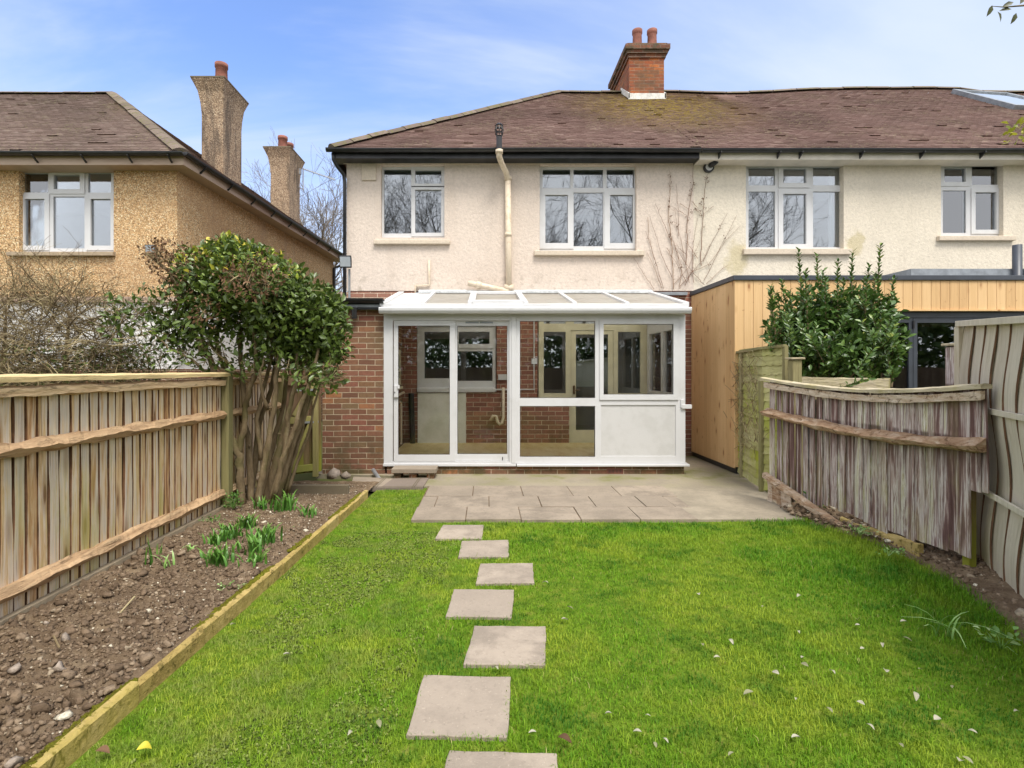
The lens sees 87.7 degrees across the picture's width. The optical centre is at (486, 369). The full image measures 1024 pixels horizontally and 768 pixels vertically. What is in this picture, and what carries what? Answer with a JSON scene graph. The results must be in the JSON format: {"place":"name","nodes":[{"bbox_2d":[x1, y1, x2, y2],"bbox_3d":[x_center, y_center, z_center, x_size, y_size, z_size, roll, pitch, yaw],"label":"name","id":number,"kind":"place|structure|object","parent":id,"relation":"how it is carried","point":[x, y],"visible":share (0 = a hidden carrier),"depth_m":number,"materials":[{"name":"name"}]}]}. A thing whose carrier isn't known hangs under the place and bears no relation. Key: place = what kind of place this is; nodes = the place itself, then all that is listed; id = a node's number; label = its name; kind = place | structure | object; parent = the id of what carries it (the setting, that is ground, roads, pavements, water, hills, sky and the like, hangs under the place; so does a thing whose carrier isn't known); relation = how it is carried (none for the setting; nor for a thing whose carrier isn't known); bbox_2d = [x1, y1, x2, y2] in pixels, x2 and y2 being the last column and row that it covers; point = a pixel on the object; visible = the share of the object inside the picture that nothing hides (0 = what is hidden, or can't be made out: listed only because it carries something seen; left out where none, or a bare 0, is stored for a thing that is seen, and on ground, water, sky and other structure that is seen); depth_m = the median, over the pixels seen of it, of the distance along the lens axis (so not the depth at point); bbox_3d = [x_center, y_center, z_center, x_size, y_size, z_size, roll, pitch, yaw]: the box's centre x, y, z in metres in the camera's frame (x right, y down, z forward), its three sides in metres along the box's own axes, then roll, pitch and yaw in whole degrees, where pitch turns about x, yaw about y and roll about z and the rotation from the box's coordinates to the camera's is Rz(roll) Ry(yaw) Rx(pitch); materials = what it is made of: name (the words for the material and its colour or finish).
{"place":"outdoors","nodes":[
{"label":"outdoors","id":0,"kind":"place"},
{"bbox_2d":[0,61,342,419],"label":"pebbledashed house","id":1,"kind":"structure","parent":0,"point":[114,179],"depth_m":10.11,"materials":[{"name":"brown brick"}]},
{"bbox_2d":[6,173,115,256],"bbox_3d":[-7.798,-2.936,9.845,1.951,1.706,0.250,0,0,0],"label":"window","id":2,"kind":"structure","parent":1,"relation":"in","point":[41,195],"depth_m":9.90,"materials":[{"name":"white plastic"}]},
{"bbox_2d":[145,245,157,252],"bbox_3d":[-6.119,-2.199,9.742,0.187,0.148,0.156,0,0,0],"label":"floodlight","id":3,"kind":"object","parent":1,"relation":"attached to","point":[146,246],"visible":0.53,"depth_m":9.68,"materials":[{"name":"grey plastic"}]},
{"bbox_2d":[299,167,335,190],"bbox_3d":[-5.229,-5.868,16.400,1.130,0.697,0.280,0,0,0],"label":"television aerial","id":4,"kind":"object","parent":1,"relation":"attached to","point":[301,171],"visible":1,"depth_m":16.39,"materials":[{"name":"grey metal"}]},
{"bbox_2d":[0,480,378,767],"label":"soil","id":5,"kind":"structure","parent":0,"point":[155,660],"depth_m":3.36,"materials":[{"name":"brown soil"}]},
{"bbox_2d":[4,756,24,767],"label":"stone","id":6,"kind":"object","parent":5,"relation":"on","point":[12,761],"visible":1,"depth_m":2.05,"materials":[{"name":"beige stone"}]},
{"bbox_2d":[7,662,21,674],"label":"stone","id":7,"kind":"object","parent":5,"relation":"on","point":[15,668],"visible":1,"depth_m":2.67,"materials":[{"name":"beige stone"}]},
{"bbox_2d":[53,635,59,647],"bbox_3d":[-2.387,1.510,2.956,0.186,0.010,0.009,0,0,44],"label":"stick","id":8,"kind":"object","parent":5,"relation":"on","point":[56,641],"visible":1,"depth_m":2.95,"materials":[{"name":"beige wood"}]},
{"bbox_2d":[50,661,66,671],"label":"stone","id":9,"kind":"object","parent":5,"relation":"on","point":[59,667],"visible":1,"depth_m":2.72,"materials":[{"name":"beige stone"}]},
{"bbox_2d":[61,632,69,640],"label":"stone","id":10,"kind":"object","parent":5,"relation":"on","point":[65,636],"visible":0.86,"depth_m":3.01,"materials":[{"name":"beige stone"}]},
{"bbox_2d":[68,687,87,705],"bbox_3d":[-1.938,1.549,2.520,0.092,0.066,0.068,0,0,41],"label":"stone","id":11,"kind":"object","parent":5,"relation":"on","point":[77,693],"visible":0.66,"depth_m":2.51,"materials":[{"name":"stone"}]},
{"bbox_2d":[119,596,135,612],"bbox_3d":[-2.290,1.500,3.392,0.011,0.031,0.218,0,0,-11],"label":"stick","id":12,"kind":"object","parent":5,"relation":"on","point":[126,605],"visible":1,"depth_m":3.39,"materials":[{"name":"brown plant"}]},
{"bbox_2d":[143,537,152,565],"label":"daffodil shoot","id":13,"kind":"object","parent":5,"relation":"on","point":[150,556],"visible":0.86,"depth_m":4.23,"materials":[{"name":"green plant"}]},
{"bbox_2d":[156,543,161,554],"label":"daffodil shoot","id":14,"kind":"object","parent":5,"relation":"on","point":[160,551],"visible":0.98,"depth_m":4.42,"materials":[{"name":"green plant"}]},
{"bbox_2d":[152,550,174,567],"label":"daffodil shoot","id":15,"kind":"object","parent":5,"relation":"on","point":[166,560],"visible":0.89,"depth_m":4.18,"materials":[{"name":"green plant"}]},
{"bbox_2d":[184,543,195,550],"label":"daffodil shoot","id":16,"kind":"object","parent":5,"relation":"on","point":[189,545],"visible":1,"depth_m":4.53,"materials":[{"name":"green plant"}]},
{"bbox_2d":[199,549,212,558],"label":"bulb clump","id":17,"kind":"object","parent":5,"relation":"on","point":[201,555],"visible":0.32,"depth_m":4.34,"materials":[{"name":"green plant"}]},
{"bbox_2d":[200,528,226,546],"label":"bulb clump","id":18,"kind":"object","parent":5,"relation":"on","point":[216,540],"visible":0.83,"depth_m":4.72,"materials":[{"name":"green plant"}]},
{"bbox_2d":[201,514,225,522],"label":"weed","id":19,"kind":"object","parent":5,"relation":"on","point":[210,519],"visible":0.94,"depth_m":5.47,"materials":[{"name":"green plant"}]},
{"bbox_2d":[196,540,238,567],"bbox_3d":[-2.137,1.463,4.242,0.272,0.187,0.303,0,0,0],"label":"bulb clump","id":20,"kind":"object","parent":5,"relation":"on","point":[218,557],"visible":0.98,"depth_m":4.19,"materials":[{"name":"green plant"}]},
{"bbox_2d":[209,518,241,540],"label":"bulb clump","id":21,"kind":"object","parent":5,"relation":"on","point":[228,531],"visible":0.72,"depth_m":4.89,"materials":[{"name":"green plant"}]},
{"bbox_2d":[220,489,243,508],"bbox_3d":[-2.829,1.452,5.915,0.259,0.199,0.251,0,0,-25],"label":"ivy patch","id":22,"kind":"object","parent":5,"relation":"on","point":[232,502],"visible":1,"depth_m":5.93,"materials":[{"name":"green plant"}]},
{"bbox_2d":[217,580,246,590],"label":"weed","id":23,"kind":"object","parent":5,"relation":"on","point":[229,585],"visible":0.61,"depth_m":3.76,"materials":[{"name":"green plant"}]},
{"bbox_2d":[230,529,249,542],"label":"bulb clump","id":24,"kind":"object","parent":5,"relation":"on","point":[235,536],"visible":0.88,"depth_m":4.85,"materials":[{"name":"green plant"}]},
{"bbox_2d":[234,513,259,529],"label":"bulb clump","id":25,"kind":"object","parent":5,"relation":"on","point":[249,520],"visible":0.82,"depth_m":5.21,"materials":[{"name":"green plant"}]},
{"bbox_2d":[235,532,269,554],"bbox_3d":[-1.986,1.474,4.470,0.278,0.170,0.239,0,0,40],"label":"bulb clump","id":26,"kind":"object","parent":5,"relation":"on","point":[254,543],"visible":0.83,"depth_m":4.47,"materials":[{"name":"green plant"}]},
{"bbox_2d":[235,546,270,567],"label":"bulb clump","id":27,"kind":"object","parent":5,"relation":"on","point":[257,558],"visible":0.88,"depth_m":4.20,"materials":[{"name":"green plant"}]},
{"bbox_2d":[250,496,272,509],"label":"bulb clump","id":28,"kind":"object","parent":5,"relation":"on","point":[263,502],"visible":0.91,"depth_m":5.96,"materials":[{"name":"green plant"}]},
{"bbox_2d":[248,522,282,545],"bbox_3d":[-1.969,1.462,4.747,0.289,0.189,0.250,0,0,-21],"label":"bulb clump","id":29,"kind":"object","parent":5,"relation":"on","point":[267,532],"visible":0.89,"depth_m":4.75,"materials":[{"name":"green plant"}]},
{"bbox_2d":[273,491,297,512],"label":"bulb clump","id":30,"kind":"object","parent":5,"relation":"on","point":[287,503],"visible":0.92,"depth_m":5.90,"materials":[{"name":"green plant"}]},
{"bbox_2d":[295,504,317,517],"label":"bulb clump","id":31,"kind":"object","parent":5,"relation":"on","point":[312,511],"visible":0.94,"depth_m":5.64,"materials":[{"name":"green plant"}]},
{"bbox_2d":[0,0,1023,291],"label":"sky","id":32,"kind":"structure","parent":0,"point":[321,73],"materials":[{"name":"blue"}]},
{"bbox_2d":[325,27,701,455],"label":"terraced house","id":33,"kind":"structure","parent":0,"point":[562,190],"depth_m":9.81,"materials":[{"name":"white paint"}]},
{"bbox_2d":[339,255,351,297],"bbox_3d":[-2.187,-1.248,8.316,0.187,1.044,0.164,0,0,0],"label":"downpipe","id":34,"kind":"object","parent":33,"relation":"attached to","point":[345,261],"visible":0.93,"depth_m":8.26,"materials":[{"name":"white plastic"}]},
{"bbox_2d":[374,167,449,244],"bbox_3d":[-1.366,-3.063,9.850,1.395,1.527,0.240,0,0,0],"label":"window","id":35,"kind":"structure","parent":33,"relation":"in","point":[415,187],"depth_m":9.88,"materials":[{"name":"white plastic"}]},
{"bbox_2d":[417,326,495,391],"bbox_3d":[-0.555,-0.196,9.845,1.451,1.220,0.190,0,0,0],"label":"kitchen window","id":36,"kind":"structure","parent":33,"relation":"in","point":[424,384],"depth_m":9.86,"materials":[{"name":"white plastic"}]},
{"bbox_2d":[534,167,644,255],"bbox_3d":[1.885,-2.950,9.845,2.017,1.716,0.250,0,0,0],"label":"window","id":37,"kind":"structure","parent":33,"relation":"in","point":[607,248],"depth_m":9.88,"materials":[{"name":"white plastic"}]},
{"bbox_2d":[571,331,612,442],"bbox_3d":[1.956,0.316,9.847,0.778,2.083,0.120,0,0,0],"label":"door","id":38,"kind":"structure","parent":33,"relation":"in","point":[577,436],"depth_m":9.86,"materials":[{"name":"beige paint"}]},
{"bbox_2d":[633,164,739,288],"bbox_3d":[3.682,-2.664,9.763,1.965,2.377,0.076,0,0,0],"label":"wall creeper","id":39,"kind":"object","parent":33,"relation":"attached to","point":[692,270],"depth_m":9.77,"materials":[{"name":"brown plant"}]},
{"bbox_2d":[191,420,863,634],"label":"ground","id":40,"kind":"structure","parent":0,"point":[303,477],"depth_m":8.12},
{"bbox_2d":[0,242,142,385],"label":"bare hedge shrub","id":41,"kind":"object","parent":40,"relation":"on","point":[14,313],"visible":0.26,"depth_m":6.34,"materials":[{"name":"brown plant"}]},
{"bbox_2d":[0,227,171,385],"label":"bare hedge shrub","id":42,"kind":"object","parent":40,"relation":"on","point":[14,353],"visible":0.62,"depth_m":6.12,"materials":[{"name":"brown plant"}]},
{"bbox_2d":[0,259,204,385],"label":"bare hedge shrub","id":43,"kind":"object","parent":40,"relation":"on","point":[127,350],"visible":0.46,"depth_m":6.31,"materials":[{"name":"brown plant"}]},
{"bbox_2d":[0,372,285,625],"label":"board fence","id":44,"kind":"object","parent":40,"relation":"on","point":[95,478],"visible":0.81,"depth_m":4.14,"materials":[{"name":"brown wood"}]},
{"bbox_2d":[286,376,320,476],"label":"garden gate","id":45,"kind":"structure","parent":44,"relation":"attached to","point":[310,461],"depth_m":7.94,"materials":[{"name":"green wood"}]},
{"bbox_2d":[19,490,367,767],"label":"garden edging","id":46,"kind":"object","parent":40,"relation":"on","point":[72,744],"visible":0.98,"depth_m":2.76,"materials":[{"name":"yellow wood"}]},
{"bbox_2d":[89,230,357,505],"bbox_3d":[-2.913,0.011,6.087,2.741,3.251,1.923,0,0,-33],"label":"laurel shrub","id":47,"kind":"object","parent":40,"relation":"on","point":[286,314],"visible":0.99,"depth_m":6.00,"materials":[{"name":"green plant"}]},
{"bbox_2d":[244,158,346,296],"bbox_3d":[-9.378,-4.879,25.477,11.913,12.978,13.441,0,0,-14],"label":"bare tree","id":48,"kind":"object","parent":40,"relation":"on","point":[323,228],"visible":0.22,"depth_m":24.84,"materials":[{"name":"plant"}]},
{"bbox_2d":[244,127,346,291],"bbox_3d":[-14.166,-5.683,32.067,19.900,14.581,14.709,0,0,24],"label":"bare tree","id":49,"kind":"object","parent":40,"relation":"on","point":[337,190],"visible":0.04,"depth_m":29.29,"materials":[{"name":"plant"}]},
{"bbox_2d":[289,484,348,493],"bbox_3d":[-2.167,1.550,6.710,0.866,0.200,0.070,0,0,0],"label":"kerb stone","id":50,"kind":"object","parent":40,"relation":"on","point":[322,488],"visible":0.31,"depth_m":6.67,"materials":[{"name":"concrete"}]},
{"bbox_2d":[327,468,340,479],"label":"loose stone","id":51,"kind":"object","parent":40,"relation":"on","point":[333,473],"visible":1,"depth_m":7.50,"materials":[{"name":"grey stone"}]},
{"bbox_2d":[340,471,350,478],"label":"loose stone","id":52,"kind":"object","parent":40,"relation":"on","point":[346,475],"visible":1,"depth_m":7.54,"materials":[{"name":"grey stone"}]},
{"bbox_2d":[322,298,404,473],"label":"brick wall","id":53,"kind":"structure","parent":40,"relation":"on","point":[353,426],"depth_m":8.12,"materials":[{"name":"red brick"}]},
{"bbox_2d":[399,350,402,388],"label":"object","id":54,"kind":"structure","parent":53,"relation":"in","point":[401,387],"depth_m":9.31,"materials":[{"name":"beige paint"}]},
{"bbox_2d":[352,477,391,491],"bbox_3d":[-1.650,1.605,7.476,0.603,0.070,0.670,0,0,0],"label":"flagstone","id":55,"kind":"object","parent":40,"relation":"on","point":[370,479],"visible":0.43,"depth_m":7.61,"materials":[{"name":"grey stone"}]},
{"bbox_2d":[371,468,380,477],"bbox_3d":[-1.627,1.560,7.885,0.059,0.155,0.329,0,0,-30],"label":"drain stub","id":56,"kind":"object","parent":40,"relation":"on","point":[375,473],"visible":0.72,"depth_m":7.88,"materials":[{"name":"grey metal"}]},
{"bbox_2d":[370,477,428,491],"bbox_3d":[-1.198,1.599,7.443,0.721,0.062,0.664,0,0,0],"label":"slab","id":57,"kind":"object","parent":40,"relation":"on","point":[406,483],"visible":0.84,"depth_m":7.29,"materials":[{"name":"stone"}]},
{"bbox_2d":[379,290,691,473],"bbox_3d":[0.755,0.095,8.863,4.721,3.129,1.894,0,0,0],"label":"conservatory","id":58,"kind":"object","parent":40,"relation":"on","point":[639,433],"visible":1,"depth_m":8.10,"materials":[{"name":"white plastic"}]},
{"bbox_2d":[394,321,454,460],"bbox_3d":[-0.942,0.325,8.095,0.935,2.138,0.079,0,0,0],"label":"sliding door","id":59,"kind":"structure","parent":58,"relation":"in","point":[451,456],"depth_m":8.10,"materials":[{"name":"white plastic"}]},
{"bbox_2d":[455,321,508,460],"bbox_3d":[-0.074,0.325,8.147,0.849,2.138,0.038,0,0,0],"label":"sliding door","id":60,"kind":"structure","parent":58,"relation":"in","point":[458,456],"depth_m":8.14,"materials":[{"name":"white plastic"}]},
{"bbox_2d":[785,357,804,502],"bbox_3d":[3.708,0.727,6.400,0.161,1.746,0.155,0,0,0],"label":"fence post","id":61,"kind":"object","parent":40,"relation":"on","point":[794,369],"visible":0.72,"depth_m":6.34,"materials":[{"name":"brown wood"}]},
{"bbox_2d":[758,242,915,479],"bbox_3d":[4.612,-0.061,6.964,1.978,3.324,1.832,0,0,15],"label":"bay bush","id":62,"kind":"object","parent":40,"relation":"on","point":[853,335],"visible":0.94,"depth_m":6.88,"materials":[{"name":"green plant"}]},
{"bbox_2d":[802,377,889,494],"bbox_3d":[4.326,0.843,6.488,0.990,1.514,0.101,0,0,19],"label":"board fence","id":63,"kind":"object","parent":40,"relation":"on","point":[876,383],"visible":0.33,"depth_m":6.45,"materials":[{"name":"brown wood"}]},
{"bbox_2d":[760,377,992,566],"bbox_3d":[3.588,0.870,5.239,0.239,1.560,2.604,0,0,-7],"label":"sagging fence panel","id":64,"kind":"object","parent":40,"relation":"on","point":[913,463],"visible":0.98,"depth_m":4.88,"materials":[{"name":"grey wood"}]},
{"bbox_2d":[986,0,1023,144],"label":"overhanging tree","id":65,"kind":"object","parent":40,"relation":"on","point":[1005,6],"visible":1,"depth_m":3.92,"materials":[{"name":"green plant"}]},
{"bbox_2d":[68,488,1023,767],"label":"lawn","id":66,"kind":"structure","parent":0,"point":[560,686],"depth_m":2.91,"materials":[{"name":"plant"}]},
{"bbox_2d":[96,745,109,752],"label":"fallen leaf","id":67,"kind":"object","parent":66,"relation":"on","point":[104,748],"visible":1,"depth_m":2.19,"materials":[{"name":"brown plant"}]},
{"bbox_2d":[137,741,151,749],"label":"fallen leaf","id":68,"kind":"object","parent":66,"relation":"on","point":[144,744],"visible":1,"depth_m":2.20,"materials":[{"name":"yellow plant"}]},
{"bbox_2d":[376,720,381,726],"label":"fallen leaf","id":69,"kind":"object","parent":66,"relation":"on","point":[379,722],"visible":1,"depth_m":2.38,"materials":[{"name":"beige plant"}]},
{"bbox_2d":[406,675,510,741],"bbox_3d":[-0.112,1.617,2.544,0.478,0.047,0.474,0,0,0],"label":"stepping stone","id":70,"kind":"object","parent":66,"relation":"on","point":[451,707],"visible":0.75,"depth_m":2.50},
{"bbox_2d":[435,525,483,540],"bbox_3d":[-0.257,1.617,5.245,0.461,0.047,0.452,0,0,0],"label":"stepping stone","id":71,"kind":"object","parent":66,"relation":"on","point":[460,532],"visible":0.68,"depth_m":5.21,"materials":[{"name":"grey stone"}]},
{"bbox_2d":[446,589,513,619],"bbox_3d":[-0.032,1.617,3.647,0.464,0.047,0.441,0,0,0],"label":"stepping stone","id":72,"kind":"object","parent":66,"relation":"on","point":[492,604],"visible":0.79,"depth_m":3.61,"materials":[{"name":"beige stone"}]},
{"bbox_2d":[458,540,508,558],"bbox_3d":[-0.016,1.617,4.758,0.446,0.047,0.460,0,0,0],"label":"stepping stone","id":73,"kind":"object","parent":66,"relation":"on","point":[487,548],"visible":0.79,"depth_m":4.72,"materials":[{"name":"grey stone"}]},
{"bbox_2d":[445,750,557,767],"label":"stepping stone","id":74,"kind":"object","parent":66,"relation":"on","point":[472,759],"visible":0.99,"depth_m":2.17,"materials":[{"name":"beige stone"}]},
{"bbox_2d":[463,626,545,668],"bbox_3d":[0.122,1.617,3.094,0.493,0.047,0.445,0,0,0],"label":"stepping stone","id":75,"kind":"object","parent":66,"relation":"on","point":[515,646],"visible":0.82,"depth_m":3.05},
{"bbox_2d":[476,563,533,585],"bbox_3d":[0.152,1.617,4.180,0.464,0.047,0.422,0,0,0],"label":"stepping stone","id":76,"kind":"object","parent":66,"relation":"on","point":[507,573],"visible":0.82,"depth_m":4.14,"materials":[{"name":"beige stone"}]},
{"bbox_2d":[558,733,571,742],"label":"fallen leaf","id":77,"kind":"object","parent":66,"relation":"on","point":[565,736],"visible":1,"depth_m":2.25,"materials":[{"name":"brown plant"}]},
{"bbox_2d":[839,516,923,556],"bbox_3d":[3.678,1.566,4.995,0.068,0.177,0.974,0,0,-2],"label":"loose gravel board","id":78,"kind":"object","parent":66,"relation":"on","point":[910,546],"visible":0.54,"depth_m":4.73,"materials":[{"name":"yellow wood"}]},
{"bbox_2d":[875,544,907,555],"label":"weed","id":79,"kind":"object","parent":66,"relation":"on","point":[887,549],"visible":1,"depth_m":4.47,"materials":[{"name":"green plant"}]},
{"bbox_2d":[914,692,918,700],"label":"fallen leaf","id":80,"kind":"object","parent":66,"relation":"on","point":[916,695],"visible":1,"depth_m":2.56,"materials":[{"name":"beige plant"}]},
{"bbox_2d":[905,604,1014,646],"bbox_3d":[2.764,1.527,3.163,0.321,0.187,0.434,0,0,-8],"label":"plant","id":81,"kind":"object","parent":66,"relation":"on","point":[953,632],"visible":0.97,"depth_m":3.21,"materials":[{"name":"green plant"}]},
{"bbox_2d":[973,626,1020,654],"bbox_3d":[2.987,1.556,3.116,0.303,0.130,0.204,0,0,-39],"label":"weed","id":82,"kind":"object","parent":66,"relation":"on","point":[991,639],"visible":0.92,"depth_m":3.08,"materials":[{"name":"green plant"}]},
{"bbox_2d":[316,456,804,522],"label":"patio","id":83,"kind":"structure","parent":0,"point":[699,490],"depth_m":6.56,"materials":[{"name":"grey stone"}]},
{"bbox_2d":[391,465,437,478],"bbox_3d":[-1.054,1.517,7.870,0.652,0.151,0.300,0,0,0],"label":"door step","id":84,"kind":"object","parent":83,"relation":"on","point":[399,471],"depth_m":7.76,"materials":[{"name":"beige concrete"}]},
{"bbox_2d":[736,344,787,491],"bbox_3d":[3.757,0.641,7.715,0.235,1.917,2.195,0,0,6],"label":"lap panel fence","id":85,"kind":"object","parent":83,"relation":"on","point":[752,467],"visible":0.48,"depth_m":6.98,"materials":[{"name":"green wood"}]},
{"bbox_2d":[723,350,767,455],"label":"dead ivy stems","id":86,"kind":"object","parent":85,"relation":"attached to","point":[752,403],"visible":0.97,"depth_m":7.52,"materials":[{"name":"brown plant"}]},
{"bbox_2d":[690,244,1023,472],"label":"extension","id":87,"kind":"object","parent":83,"relation":"on","point":[729,314],"visible":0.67,"depth_m":8.13,"materials":[{"name":"brown wood"}]},
{"bbox_2d":[898,318,914,387],"bbox_3d":[6.149,0.376,8.154,0.763,2.327,0.083,0,0,0],"label":"folding door","id":88,"kind":"structure","parent":87,"relation":"in","point":[910,323],"depth_m":8.13,"materials":[{"name":"metal"}]},
{"bbox_2d":[913,318,972,387],"bbox_3d":[6.978,0.376,8.165,0.911,2.327,0.060,0,0,0],"label":"folding door","id":89,"kind":"structure","parent":87,"relation":"in","point":[950,322],"depth_m":8.13,"materials":[{"name":"metal"}]},
{"bbox_2d":[639,86,1023,454],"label":"terraced house","id":90,"kind":"structure","parent":0,"point":[930,177],"depth_m":9.88,"materials":[{"name":"white paint"}]},
{"bbox_2d":[703,161,717,172],"bbox_3d":[4.088,-3.719,9.688,0.206,0.202,0.224,0,0,0],"label":"wall lamp","id":91,"kind":"object","parent":90,"relation":"attached to","point":[708,168],"visible":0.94,"depth_m":9.74,"materials":[{"name":"black plastic"}]},
{"bbox_2d":[742,166,851,254],"bbox_3d":[5.701,-2.978,9.850,1.979,1.735,0.240,0,0,0],"label":"window","id":92,"kind":"structure","parent":90,"relation":"in","point":[778,188],"depth_m":9.89,"materials":[{"name":"white plastic"}]},
{"bbox_2d":[828,169,837,246],"bbox_3d":[6.624,-3.073,10.052,0.338,1.662,0.052,0,0,0],"label":"curtain","id":93,"kind":"object","parent":90,"relation":"hanging from","point":[832,213],"visible":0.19,"depth_m":10.05,"materials":[{"name":"fabric"}]},
{"bbox_2d":[936,166,1015,240],"bbox_3d":[8.985,-3.125,9.850,1.404,1.519,0.240,0,0,0],"label":"window","id":94,"kind":"structure","parent":90,"relation":"in","point":[969,194],"depth_m":9.93,"materials":[{"name":"white plastic"}]},
{"bbox_2d":[791,502,1023,641],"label":"soil bank","id":95,"kind":"structure","parent":0,"point":[1005,591],"depth_m":3.96,"materials":[{"name":"brown soil"}]},
{"bbox_2d":[842,524,878,534],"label":"weed","id":96,"kind":"object","parent":95,"relation":"on","point":[859,531],"visible":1,"depth_m":5.04,"materials":[{"name":"green plant"}]},
{"bbox_2d":[779,503,1023,624],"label":"bank rubble","id":97,"kind":"object","parent":95,"relation":"on","point":[790,509],"visible":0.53,"depth_m":4.40,"materials":[{"name":"soil"}]},
{"bbox_2d":[941,343,953,385],"bbox_3d":[4.406,0.677,5.000,0.153,1.846,0.148,0,0,0],"label":"fence post","id":98,"kind":"object","parent":95,"relation":"on","point":[949,366],"visible":0.17,"depth_m":5.00,"materials":[{"name":"grey wood"}]},
{"bbox_2d":[954,316,1023,597],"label":"woven fence panel","id":99,"kind":"object","parent":95,"relation":"on","point":[989,350],"visible":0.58,"depth_m":3.92,"materials":[{"name":"grey wood"}]}
]}

